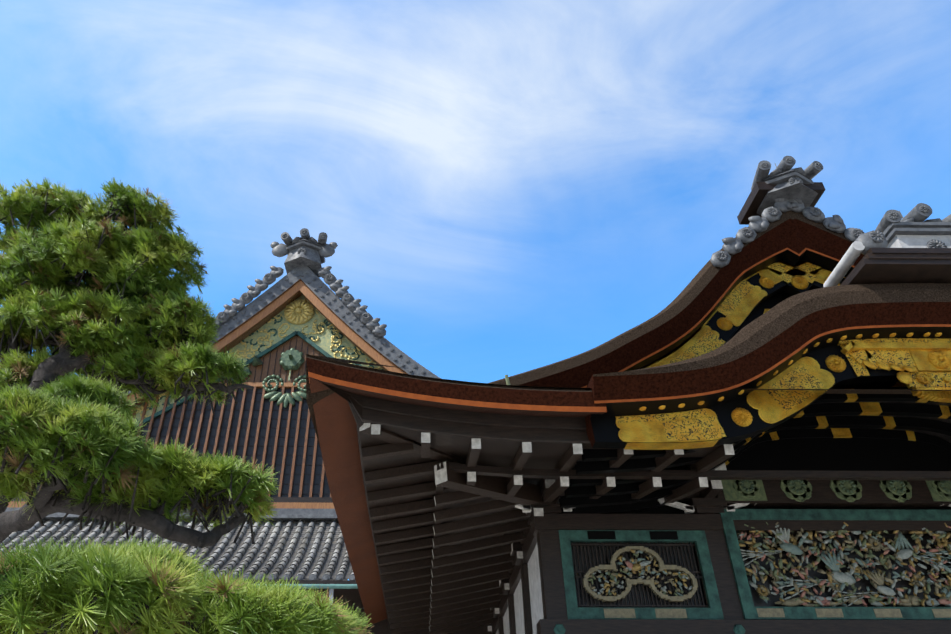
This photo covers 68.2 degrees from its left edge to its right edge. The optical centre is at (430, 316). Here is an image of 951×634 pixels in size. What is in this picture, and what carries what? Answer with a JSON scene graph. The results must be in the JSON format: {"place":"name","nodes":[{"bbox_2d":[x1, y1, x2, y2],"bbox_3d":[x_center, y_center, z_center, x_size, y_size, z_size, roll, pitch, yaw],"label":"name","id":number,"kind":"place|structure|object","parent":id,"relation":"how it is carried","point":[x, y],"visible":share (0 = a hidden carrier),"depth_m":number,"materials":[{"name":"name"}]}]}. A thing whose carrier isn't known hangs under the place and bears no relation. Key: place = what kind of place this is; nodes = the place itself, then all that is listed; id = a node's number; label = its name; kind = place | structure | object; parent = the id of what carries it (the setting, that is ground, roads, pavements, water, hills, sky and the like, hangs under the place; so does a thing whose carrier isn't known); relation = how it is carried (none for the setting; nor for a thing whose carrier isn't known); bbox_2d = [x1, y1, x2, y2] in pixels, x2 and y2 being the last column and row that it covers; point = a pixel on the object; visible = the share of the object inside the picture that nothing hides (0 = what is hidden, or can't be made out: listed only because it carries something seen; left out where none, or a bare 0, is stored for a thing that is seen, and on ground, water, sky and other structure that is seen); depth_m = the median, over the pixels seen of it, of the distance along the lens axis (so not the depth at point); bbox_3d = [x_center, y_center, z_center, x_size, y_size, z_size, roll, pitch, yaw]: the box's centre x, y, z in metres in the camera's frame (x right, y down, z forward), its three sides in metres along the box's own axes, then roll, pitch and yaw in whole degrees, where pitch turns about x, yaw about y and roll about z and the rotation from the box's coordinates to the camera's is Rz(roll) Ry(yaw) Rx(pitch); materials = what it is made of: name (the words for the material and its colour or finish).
{"place":"outdoors","nodes":[
{"label":"outdoors","id":0,"kind":"place"},
{"bbox_2d":[0,177,372,633],"bbox_3d":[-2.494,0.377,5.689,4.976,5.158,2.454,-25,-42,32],"label":"pine","id":1,"kind":"object","parent":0,"point":[139,574],"depth_m":4.86,"materials":[{"name":"green plant"}]},
{"bbox_2d":[0,0,950,579],"label":"sky","id":2,"kind":"structure","parent":0,"point":[511,187],"materials":[{"name":"blue"}]},
{"bbox_2d":[485,463,950,633],"bbox_3d":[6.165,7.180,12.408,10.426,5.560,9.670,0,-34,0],"label":"porch walls","id":3,"kind":"structure","parent":0,"point":[666,568],"depth_m":9.96,"materials":[{"name":"brown wood"}]},
{"bbox_2d":[306,156,950,470],"bbox_3d":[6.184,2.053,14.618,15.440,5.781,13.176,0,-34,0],"label":"roof","id":4,"kind":"structure","parent":3,"relation":"on","point":[790,240],"depth_m":10.98,"materials":[{"name":"brown wood"}]},
{"bbox_2d":[306,355,907,633],"bbox_3d":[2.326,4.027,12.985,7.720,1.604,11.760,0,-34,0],"label":"roof eaves","id":5,"kind":"object","parent":4,"relation":"attached to","point":[423,475],"visible":0.9,"depth_m":9.24,"materials":[{"name":"brown wood"}]},
{"bbox_2d":[556,248,950,513],"bbox_3d":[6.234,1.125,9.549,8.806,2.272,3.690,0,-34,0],"label":"gable","id":6,"kind":"structure","parent":4,"relation":"attached to","point":[878,318],"depth_m":8.58,"materials":[{"name":"brown wood"}]},
{"bbox_2d":[905,471,950,480],"bbox_3d":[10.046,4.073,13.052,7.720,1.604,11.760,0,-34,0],"label":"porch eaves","id":7,"kind":"object","parent":4,"relation":"attached to","point":[931,475],"visible":0.12,"depth_m":9.16,"materials":[{"name":"brown wood"}]},
{"bbox_2d":[716,480,950,619],"bbox_3d":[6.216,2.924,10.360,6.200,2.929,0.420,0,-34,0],"label":"carved panel","id":8,"kind":"object","parent":3,"relation":"in","point":[781,574],"visible":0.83,"depth_m":10.04,"materials":[{"name":"multicoloured wood"}]},
{"label":"ground","id":9,"kind":"structure","parent":0,"visible":0},
{"bbox_2d":[0,228,490,633],"bbox_3d":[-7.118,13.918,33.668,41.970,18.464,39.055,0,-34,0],"label":"background building","id":10,"kind":"structure","parent":9,"relation":"on","point":[276,333],"depth_m":21.49,"materials":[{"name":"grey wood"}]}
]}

